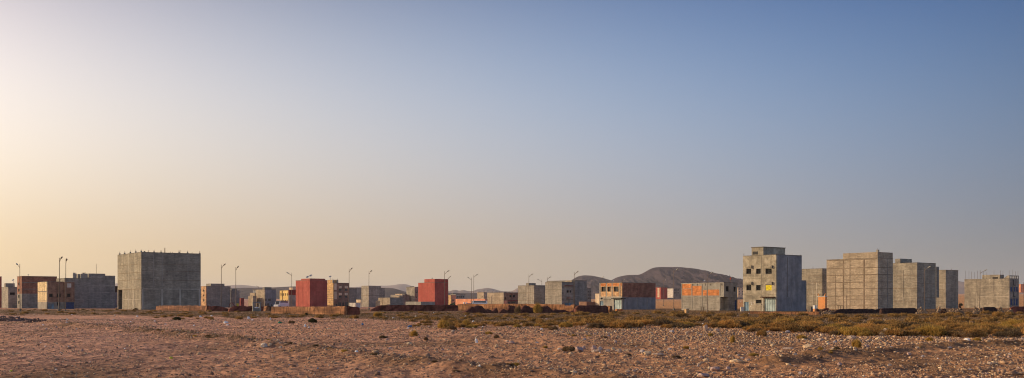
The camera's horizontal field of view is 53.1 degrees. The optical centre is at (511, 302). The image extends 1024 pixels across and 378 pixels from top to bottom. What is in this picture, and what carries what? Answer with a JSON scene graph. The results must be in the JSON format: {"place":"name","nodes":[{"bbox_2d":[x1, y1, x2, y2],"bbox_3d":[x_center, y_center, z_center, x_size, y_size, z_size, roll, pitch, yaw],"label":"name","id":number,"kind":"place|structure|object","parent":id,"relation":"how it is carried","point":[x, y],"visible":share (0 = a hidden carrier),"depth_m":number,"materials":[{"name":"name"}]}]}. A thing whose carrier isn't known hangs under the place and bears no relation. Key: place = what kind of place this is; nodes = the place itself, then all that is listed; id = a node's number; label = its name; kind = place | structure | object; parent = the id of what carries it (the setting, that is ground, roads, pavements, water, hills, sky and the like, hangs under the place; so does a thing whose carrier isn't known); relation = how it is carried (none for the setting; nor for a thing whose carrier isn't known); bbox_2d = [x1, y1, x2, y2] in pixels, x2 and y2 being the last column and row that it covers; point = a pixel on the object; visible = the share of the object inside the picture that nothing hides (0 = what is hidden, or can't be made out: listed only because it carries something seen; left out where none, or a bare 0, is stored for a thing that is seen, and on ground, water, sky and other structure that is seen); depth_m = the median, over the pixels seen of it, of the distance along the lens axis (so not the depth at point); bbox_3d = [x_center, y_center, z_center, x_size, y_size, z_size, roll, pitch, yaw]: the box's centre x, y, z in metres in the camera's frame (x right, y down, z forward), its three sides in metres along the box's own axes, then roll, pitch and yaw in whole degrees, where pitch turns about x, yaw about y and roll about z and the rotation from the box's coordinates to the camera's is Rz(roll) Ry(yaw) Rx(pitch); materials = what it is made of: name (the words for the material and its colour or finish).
{"place":"outdoors","nodes":[
{"label":"outdoors","id":0,"kind":"place"},
{"bbox_2d":[0,276,1,307],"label":"red house","id":1,"kind":"structure","parent":0,"point":[0,291],"depth_m":323.30,"materials":[{"name":"paint"}]},
{"bbox_2d":[17,274,56,307],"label":"brick house","id":2,"kind":"structure","parent":0,"point":[27,291],"depth_m":286.67,"materials":[{"name":"brick"}]},
{"bbox_2d":[73,272,114,307],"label":"block house","id":3,"kind":"structure","parent":0,"point":[94,290],"depth_m":305.52,"materials":[{"name":"concrete"}]},
{"bbox_2d":[115,286,117,307],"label":"dark house","id":4,"kind":"structure","parent":0,"point":[116,296],"depth_m":325.64,"materials":[{"name":"concrete"}]},
{"bbox_2d":[118,248,200,309],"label":"cube house","id":5,"kind":"structure","parent":0,"point":[148,280],"depth_m":240.60,"materials":[{"name":"concrete"}]},
{"bbox_2d":[201,284,230,306],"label":"grey row house","id":6,"kind":"structure","parent":0,"point":[210,294],"depth_m":332.32,"materials":[{"name":"concrete"}]},
{"bbox_2d":[231,289,239,306],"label":"grey annex house","id":7,"kind":"structure","parent":0,"point":[235,296],"depth_m":345.94,"materials":[{"name":"concrete"}]},
{"bbox_2d":[115,283,409,291],"bbox_3d":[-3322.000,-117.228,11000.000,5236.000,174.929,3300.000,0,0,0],"label":"hill","id":8,"kind":"structure","parent":0,"point":[401,287],"depth_m":10775.79,"materials":[{"name":"stone"}]},
{"bbox_2d":[253,287,275,306],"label":"villa house","id":9,"kind":"structure","parent":0,"point":[265,296],"depth_m":351.72,"materials":[{"name":"concrete"}]},
{"bbox_2d":[280,290,288,300],"bbox_3d":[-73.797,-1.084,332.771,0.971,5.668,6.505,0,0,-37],"label":"yellow apartment house","id":10,"kind":"structure","parent":0,"point":[284,295],"depth_m":332.23,"materials":[{"name":"concrete"}]},
{"bbox_2d":[289,288,295,306],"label":"maroon house","id":11,"kind":"structure","parent":0,"point":[292,297],"depth_m":322.68,"materials":[{"name":"concrete"}]},
{"bbox_2d":[296,274,326,306],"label":"red tower house","id":12,"kind":"structure","parent":0,"point":[310,292],"depth_m":302.24,"materials":[{"name":"paint"}]},
{"bbox_2d":[327,276,348,306],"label":"brown apartment house","id":13,"kind":"structure","parent":0,"point":[337,294],"depth_m":326.72,"materials":[{"name":"concrete"}]},
{"bbox_2d":[349,288,356,302],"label":"hazy house","id":14,"kind":"structure","parent":0,"point":[352,295],"depth_m":400.92,"materials":[{"name":"concrete"}]},
{"bbox_2d":[231,286,476,298],"bbox_3d":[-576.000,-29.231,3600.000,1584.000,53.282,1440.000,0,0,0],"label":"hill","id":15,"kind":"structure","parent":0,"point":[246,292],"depth_m":3401.16,"materials":[{"name":"stone"}]},
{"bbox_2d":[361,286,384,306],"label":"tall grey house","id":16,"kind":"structure","parent":0,"point":[370,295],"depth_m":361.64,"materials":[{"name":"concrete"}]},
{"bbox_2d":[378,296,403,304],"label":"block house","id":17,"kind":"structure","parent":0,"point":[396,300],"depth_m":301.74,"materials":[{"name":"concrete"}]},
{"bbox_2d":[391,294,409,304],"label":"ragged grey house","id":18,"kind":"structure","parent":0,"point":[406,298],"depth_m":346.00,"materials":[{"name":"concrete"}]},
{"bbox_2d":[406,286,417,301],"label":"slim grey house","id":19,"kind":"structure","parent":0,"point":[412,291],"depth_m":346.14,"materials":[{"name":"concrete"}]},
{"bbox_2d":[406,302,434,304],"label":"grey wall","id":20,"kind":"structure","parent":0,"point":[420,303],"depth_m":291.97,"materials":[{"name":"concrete"}]},
{"bbox_2d":[418,278,447,304],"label":"red stepped house","id":21,"kind":"structure","parent":0,"point":[431,290],"depth_m":332.06,"materials":[{"name":"paint"}]},
{"bbox_2d":[448,295,455,304],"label":"arcade house","id":22,"kind":"structure","parent":0,"point":[451,299],"depth_m":370.66,"materials":[{"name":"concrete"}]},
{"bbox_2d":[455,299,486,304],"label":"pink wall","id":23,"kind":"structure","parent":0,"point":[459,301],"depth_m":354.31,"materials":[{"name":"paint"}]},
{"bbox_2d":[448,288,517,292],"bbox_3d":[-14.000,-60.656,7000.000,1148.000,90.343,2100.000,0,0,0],"label":"hill","id":24,"kind":"structure","parent":0,"point":[488,290],"depth_m":6804.55,"materials":[{"name":"stone"}]},
{"bbox_2d":[487,292,517,303],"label":"tan ruin house","id":25,"kind":"structure","parent":0,"point":[504,297],"depth_m":317.05,"materials":[{"name":"concrete"}]},
{"bbox_2d":[0,294,1023,377],"bbox_3d":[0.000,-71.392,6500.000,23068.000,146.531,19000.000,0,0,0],"label":"ground","id":26,"kind":"structure","parent":0,"point":[854,357],"depth_m":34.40,"materials":[{"name":"gravel"}]},
{"bbox_2d":[2,279,16,307],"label":"stepped house","id":27,"kind":"structure","parent":26,"relation":"on","point":[9,295],"depth_m":301.18,"materials":[{"name":"concrete"}]},
{"bbox_2d":[0,315,31,320],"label":"spoil heap","id":28,"kind":"object","parent":26,"relation":"on","point":[9,318],"visible":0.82,"depth_m":95.46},
{"bbox_2d":[23,318,45,322],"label":"spoil heap","id":29,"kind":"object","parent":26,"relation":"on","point":[34,320],"visible":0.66,"depth_m":87.77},
{"bbox_2d":[38,281,63,308],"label":"yellow house","id":30,"kind":"structure","parent":26,"relation":"on","point":[48,294],"depth_m":263.55,"materials":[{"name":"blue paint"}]},
{"bbox_2d":[58,256,62,310],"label":"street lamp","id":31,"kind":"object","parent":26,"relation":"on","point":[61,257],"visible":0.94,"depth_m":165.88,"materials":[{"name":"metal"}]},
{"bbox_2d":[56,278,74,308],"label":"brown house","id":32,"kind":"structure","parent":26,"relation":"on","point":[70,293],"depth_m":264.87,"materials":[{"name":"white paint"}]},
{"bbox_2d":[66,302,73,308],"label":"garage door","id":33,"kind":"structure","parent":32,"relation":"in","point":[69,305],"depth_m":264.89,"materials":[{"name":"blue paint"}]},
{"bbox_2d":[156,305,207,310],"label":"mud wall","id":34,"kind":"structure","parent":26,"relation":"on","point":[181,308],"depth_m":202.88,"materials":[{"name":"soil"}]},
{"bbox_2d":[208,306,227,310],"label":"mud wall","id":35,"kind":"structure","parent":26,"relation":"on","point":[216,308],"depth_m":192.78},
{"bbox_2d":[228,306,251,311],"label":"mud wall","id":36,"kind":"structure","parent":26,"relation":"on","point":[240,308],"depth_m":187.09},
{"bbox_2d":[248,293,255,306],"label":"stair house","id":37,"kind":"structure","parent":26,"relation":"on","point":[251,297],"depth_m":353.83,"materials":[{"name":"concrete"}]},
{"bbox_2d":[252,302,260,310],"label":"gateway","id":38,"kind":"object","parent":26,"relation":"on","point":[254,308],"visible":0.91,"depth_m":182.38,"materials":[{"name":"concrete"}]},
{"bbox_2d":[274,301,288,306],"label":"parked van","id":39,"kind":"object","parent":26,"relation":"on","point":[281,303],"visible":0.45,"depth_m":298.87,"materials":[{"name":"white metal"}]},
{"bbox_2d":[270,306,347,314],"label":"mud wall","id":40,"kind":"structure","parent":26,"relation":"on","point":[327,310],"depth_m":144.82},
{"bbox_2d":[348,306,359,314],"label":"mud wall","id":41,"kind":"structure","parent":26,"relation":"on","point":[354,310],"depth_m":137.59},
{"bbox_2d":[370,305,457,310],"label":"mud wall","id":42,"kind":"structure","parent":26,"relation":"on","point":[416,307],"depth_m":195.59,"materials":[{"name":"soil"}]},
{"bbox_2d":[436,319,452,328],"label":"scrub bush","id":43,"kind":"object","parent":26,"relation":"on","point":[443,324],"visible":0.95,"depth_m":65.21,"materials":[{"name":"plant"}]},
{"bbox_2d":[450,293,464,298],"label":"grey villa","id":44,"kind":"object","parent":26,"relation":"on","point":[460,296],"visible":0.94,"depth_m":481.90,"materials":[{"name":"concrete"}]},
{"bbox_2d":[461,305,497,312],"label":"mud ruin","id":45,"kind":"object","parent":26,"relation":"on","point":[477,309],"visible":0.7,"depth_m":159.36,"materials":[{"name":"soil"}]},
{"bbox_2d":[477,292,486,298],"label":"tan house","id":46,"kind":"structure","parent":26,"relation":"on","point":[481,295],"depth_m":441.17,"materials":[{"name":"concrete"}]},
{"bbox_2d":[0,309,1023,341],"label":"dry grass","id":47,"kind":"structure","parent":26,"relation":"on","point":[499,319],"depth_m":122.97,"materials":[{"name":"plant"}]},
{"bbox_2d":[8,308,1023,326],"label":"scrub","id":48,"kind":"object","parent":26,"relation":"on","point":[601,317],"visible":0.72,"depth_m":104.05,"materials":[{"name":"plant"}]},
{"bbox_2d":[457,304,575,310],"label":"mud wall","id":49,"kind":"structure","parent":26,"relation":"on","point":[505,306],"depth_m":202.20,"materials":[{"name":"soil"}]},
{"bbox_2d":[499,305,573,312],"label":"mud ruin","id":50,"kind":"object","parent":26,"relation":"on","point":[524,309],"visible":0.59,"depth_m":160.96,"materials":[{"name":"soil"}]},
{"bbox_2d":[533,303,542,312],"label":"scrub bush","id":51,"kind":"object","parent":26,"relation":"on","point":[537,308],"visible":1,"depth_m":157.13,"materials":[{"name":"plant"}]},
{"bbox_2d":[559,322,572,326],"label":"scrub bush","id":52,"kind":"object","parent":26,"relation":"on","point":[566,324],"visible":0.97,"depth_m":68.55,"materials":[{"name":"plant"}]},
{"bbox_2d":[562,346,574,351],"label":"scrub bush","id":53,"kind":"object","parent":26,"relation":"on","point":[571,348],"visible":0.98,"depth_m":35.04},
{"bbox_2d":[587,288,590,301],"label":"building","id":54,"kind":"structure","parent":26,"relation":"on","point":[588,294],"depth_m":330.83,"materials":[{"name":"concrete"}]},
{"bbox_2d":[574,305,608,312],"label":"mud wall","id":55,"kind":"structure","parent":26,"relation":"on","point":[594,308],"depth_m":159.52,"materials":[{"name":"soil"}]},
{"bbox_2d":[589,322,604,327],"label":"scrub bush","id":56,"kind":"object","parent":26,"relation":"on","point":[599,325],"visible":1,"depth_m":66.05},
{"bbox_2d":[611,320,633,327],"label":"scrub bush","id":57,"kind":"object","parent":26,"relation":"on","point":[622,323],"visible":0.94,"depth_m":65.42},
{"bbox_2d":[599,280,655,309],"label":"three window house","id":58,"kind":"structure","parent":26,"relation":"on","point":[629,296],"depth_m":239.13,"materials":[{"name":"blue paint"}]},
{"bbox_2d":[614,299,621,308],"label":"garage door","id":59,"kind":"structure","parent":58,"relation":"in","point":[617,302],"depth_m":237.24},
{"bbox_2d":[625,320,643,327],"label":"scrub bush","id":60,"kind":"object","parent":26,"relation":"on","point":[635,323],"visible":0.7,"depth_m":65.63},
{"bbox_2d":[641,319,654,324],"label":"scrub bush","id":61,"kind":"object","parent":26,"relation":"on","point":[647,322],"visible":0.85,"depth_m":71.36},
{"bbox_2d":[656,287,667,298],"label":"red far house","id":62,"kind":"structure","parent":26,"relation":"on","point":[659,292],"depth_m":802.33,"materials":[{"name":"concrete"}]},
{"bbox_2d":[653,318,672,325],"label":"scrub bush","id":63,"kind":"object","parent":26,"relation":"on","point":[661,321],"visible":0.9,"depth_m":70.16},
{"bbox_2d":[667,288,672,297],"bbox_3d":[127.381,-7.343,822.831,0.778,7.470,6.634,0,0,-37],"label":"white far house","id":64,"kind":"structure","parent":26,"relation":"on","point":[669,292],"depth_m":822.37,"materials":[{"name":"paint"}]},
{"bbox_2d":[667,288,679,297],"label":"building","id":65,"kind":"structure","parent":26,"relation":"on","point":[676,292],"depth_m":902.78,"materials":[{"name":"concrete"}]},
{"bbox_2d":[669,322,692,327],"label":"scrub bush","id":66,"kind":"object","parent":26,"relation":"on","point":[677,324],"visible":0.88,"depth_m":65.86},
{"bbox_2d":[681,280,736,310],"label":"orange panel house","id":67,"kind":"structure","parent":26,"relation":"on","point":[722,296],"depth_m":210.90,"materials":[{"name":"concrete"}]},
{"bbox_2d":[717,319,739,325],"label":"scrub bush","id":68,"kind":"object","parent":26,"relation":"on","point":[726,322],"visible":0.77,"depth_m":66.23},
{"bbox_2d":[726,323,741,327],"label":"scrub bush","id":69,"kind":"object","parent":26,"relation":"on","point":[736,325],"visible":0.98,"depth_m":65.53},
{"bbox_2d":[737,287,742,296],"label":"pale block","id":70,"kind":"structure","parent":26,"relation":"on","point":[739,291],"depth_m":761.36,"materials":[{"name":"concrete"}]},
{"bbox_2d":[735,319,750,326],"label":"scrub bush","id":71,"kind":"object","parent":26,"relation":"on","point":[742,323],"visible":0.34,"depth_m":66.91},
{"bbox_2d":[751,319,771,324],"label":"scrub bush","id":72,"kind":"object","parent":26,"relation":"on","point":[762,322],"visible":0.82,"depth_m":69.58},
{"bbox_2d":[756,330,766,335],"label":"scrub bush","id":73,"kind":"object","parent":26,"relation":"on","point":[761,332],"visible":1,"depth_m":49.92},
{"bbox_2d":[762,326,777,330],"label":"scrub bush","id":74,"kind":"object","parent":26,"relation":"on","point":[770,328],"visible":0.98,"depth_m":58.71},
{"bbox_2d":[743,247,805,310],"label":"three storey house","id":75,"kind":"structure","parent":26,"relation":"on","point":[772,279],"depth_m":195.98,"materials":[{"name":"concrete"}]},
{"bbox_2d":[765,298,775,310],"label":"garage door","id":76,"kind":"structure","parent":75,"relation":"in","point":[770,303],"depth_m":194.22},
{"bbox_2d":[769,321,786,326],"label":"scrub bush","id":77,"kind":"object","parent":26,"relation":"on","point":[778,324],"visible":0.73,"depth_m":61.47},
{"bbox_2d":[748,311,820,314],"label":"mud wall","id":78,"kind":"structure","parent":26,"relation":"on","point":[792,313],"depth_m":146.09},
{"bbox_2d":[772,319,796,324],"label":"scrub bush","id":79,"kind":"object","parent":26,"relation":"on","point":[785,321],"visible":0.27,"depth_m":63.55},
{"bbox_2d":[781,323,806,331],"bbox_3d":[15.666,1.404,56.933,1.524,0.570,1.256,0,0,17],"label":"scrub bush","id":80,"kind":"object","parent":26,"relation":"on","point":[790,327],"visible":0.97,"depth_m":56.66,"materials":[{"name":"plant"}]},
{"bbox_2d":[801,323,820,330],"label":"scrub bush","id":81,"kind":"object","parent":26,"relation":"on","point":[810,327],"visible":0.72,"depth_m":58.22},
{"bbox_2d":[817,293,827,308],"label":"orange kiosk","id":82,"kind":"object","parent":26,"relation":"on","point":[822,302],"visible":0.98,"depth_m":208.51,"materials":[{"name":"paint"}]},
{"bbox_2d":[817,326,835,332],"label":"scrub bush","id":83,"kind":"object","parent":26,"relation":"on","point":[824,329],"visible":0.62,"depth_m":56.42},
{"bbox_2d":[837,325,869,334],"bbox_3d":[17.589,1.466,52.866,1.793,0.589,1.695,0,0,19],"label":"scrub bush","id":84,"kind":"object","parent":26,"relation":"on","point":[846,331],"visible":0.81,"depth_m":52.65,"materials":[{"name":"plant"}]},
{"bbox_2d":[832,309,879,313],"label":"mud wall","id":85,"kind":"structure","parent":26,"relation":"on","point":[847,311],"depth_m":152.86,"materials":[{"name":"soil"}]},
{"bbox_2d":[851,338,861,347],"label":"scrub bush","id":86,"kind":"object","parent":26,"relation":"on","point":[855,343],"visible":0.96,"depth_m":37.88,"materials":[{"name":"plant"}]},
{"bbox_2d":[827,249,892,308],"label":"frame house","id":87,"kind":"structure","parent":26,"relation":"on","point":[860,280],"depth_m":239.53,"materials":[{"name":"concrete"}]},
{"bbox_2d":[857,330,874,335],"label":"scrub bush","id":88,"kind":"object","parent":26,"relation":"on","point":[865,333],"visible":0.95,"depth_m":51.84,"materials":[{"name":"plant"}]},
{"bbox_2d":[859,322,884,327],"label":"scrub bush","id":89,"kind":"object","parent":26,"relation":"on","point":[869,324],"visible":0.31,"depth_m":58.02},
{"bbox_2d":[873,326,892,333],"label":"scrub bush","id":90,"kind":"object","parent":26,"relation":"on","point":[876,330],"visible":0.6,"depth_m":53.05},
{"bbox_2d":[885,327,905,335],"bbox_3d":[19.489,1.503,52.112,1.040,0.530,1.463,0,0,31],"label":"scrub bush","id":91,"kind":"object","parent":26,"relation":"on","point":[897,331],"visible":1,"depth_m":51.87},
{"bbox_2d":[879,308,916,313],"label":"mud wall","id":92,"kind":"structure","parent":26,"relation":"on","point":[896,310],"depth_m":150.97,"materials":[{"name":"soil"}]},
{"bbox_2d":[900,320,918,326],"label":"scrub bush","id":93,"kind":"object","parent":26,"relation":"on","point":[908,324],"visible":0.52,"depth_m":63.50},
{"bbox_2d":[905,329,922,335],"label":"scrub bush","id":94,"kind":"object","parent":26,"relation":"on","point":[911,332],"visible":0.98,"depth_m":52.07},
{"bbox_2d":[914,323,947,336],"bbox_3d":[21.537,1.424,52.423,1.547,0.745,1.730,0,0,-43],"label":"scrub bush","id":95,"kind":"object","parent":26,"relation":"on","point":[938,330],"visible":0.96,"depth_m":52.05,"materials":[{"name":"plant"}]},
{"bbox_2d":[952,331,979,336],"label":"scrub bush","id":96,"kind":"object","parent":26,"relation":"on","point":[959,334],"visible":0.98,"depth_m":50.44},
{"bbox_2d":[963,327,989,337],"bbox_3d":[22.940,1.482,50.721,1.428,0.557,1.179,0,0,6],"label":"scrub bush","id":97,"kind":"object","parent":26,"relation":"on","point":[982,333],"visible":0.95,"depth_m":50.43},
{"bbox_2d":[966,326,992,334],"bbox_3d":[23.981,1.448,52.489,1.362,0.532,1.358,0,0,-1],"label":"scrub bush","id":98,"kind":"object","parent":26,"relation":"on","point":[988,331],"visible":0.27,"depth_m":52.26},
{"bbox_2d":[973,323,998,329],"bbox_3d":[25.971,1.414,56.039,1.523,0.613,1.335,0,0,-20],"label":"scrub bush","id":99,"kind":"object","parent":26,"relation":"on","point":[987,326],"visible":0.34,"depth_m":55.88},
{"bbox_2d":[982,307,996,313],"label":"mud wall","id":100,"kind":"structure","parent":26,"relation":"on","point":[992,309],"depth_m":150.63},
{"bbox_2d":[992,311,1003,316],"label":"scrub bush","id":101,"kind":"object","parent":26,"relation":"on","point":[997,313],"visible":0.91,"depth_m":108.72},
{"bbox_2d":[992,329,1021,337],"bbox_3d":[24.646,1.527,50.911,1.447,0.453,1.724,0,0,33],"label":"scrub bush","id":102,"kind":"object","parent":26,"relation":"on","point":[1011,333],"visible":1,"depth_m":50.57,"materials":[{"name":"plant"}]},
{"bbox_2d":[1005,318,1023,323],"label":"scrub bush","id":103,"kind":"object","parent":26,"relation":"on","point":[1013,321],"visible":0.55,"depth_m":69.51,"materials":[{"name":"plant"}]},
{"bbox_2d":[1009,306,1023,313],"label":"mud wall","id":104,"kind":"structure","parent":26,"relation":"on","point":[1017,308],"depth_m":152.58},
{"bbox_2d":[0,0,1023,290],"label":"sky","id":105,"kind":"structure","parent":0,"point":[409,142],"materials":[{"name":"blue"}]},
{"bbox_2d":[518,283,544,303],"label":"twin grey house","id":106,"kind":"structure","parent":0,"point":[531,293],"depth_m":292.03,"materials":[{"name":"concrete"}]},
{"bbox_2d":[545,280,573,305],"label":"balcony house","id":107,"kind":"structure","parent":0,"point":[558,292],"depth_m":271.79,"materials":[{"name":"concrete"}]},
{"bbox_2d":[547,280,586,305],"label":"narrow shade house","id":108,"kind":"structure","parent":0,"point":[579,290],"depth_m":276.24,"materials":[{"name":"concrete"}]},
{"bbox_2d":[572,275,610,298],"bbox_3d":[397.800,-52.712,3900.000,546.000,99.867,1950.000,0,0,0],"label":"hill","id":109,"kind":"structure","parent":0,"point":[593,282],"depth_m":3599.83,"materials":[{"name":"stone"}]},
{"bbox_2d":[608,267,742,298],"bbox_3d":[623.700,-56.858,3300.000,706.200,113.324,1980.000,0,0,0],"label":"hill","id":110,"kind":"structure","parent":0,"point":[671,277],"depth_m":2998.17,"materials":[{"name":"stone"}]},
{"bbox_2d":[802,268,826,308],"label":"block house","id":111,"kind":"structure","parent":0,"point":[816,281],"depth_m":256.85,"materials":[{"name":"concrete"}]},
{"bbox_2d":[737,278,1023,293],"bbox_3d":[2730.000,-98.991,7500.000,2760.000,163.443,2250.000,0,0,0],"label":"hill","id":112,"kind":"structure","parent":0,"point":[960,287],"depth_m":6919.39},
{"bbox_2d":[893,259,938,308],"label":"pillar house","id":113,"kind":"structure","parent":0,"point":[908,283],"depth_m":264.87,"materials":[{"name":"concrete"}]},
{"bbox_2d":[936,269,957,308],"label":"slim block house","id":114,"kind":"structure","parent":0,"point":[948,290],"depth_m":279.22,"materials":[{"name":"concrete"}]},
{"bbox_2d":[964,271,1018,307],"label":"rebar house","id":115,"kind":"structure","parent":0,"point":[996,291],"depth_m":304.32,"materials":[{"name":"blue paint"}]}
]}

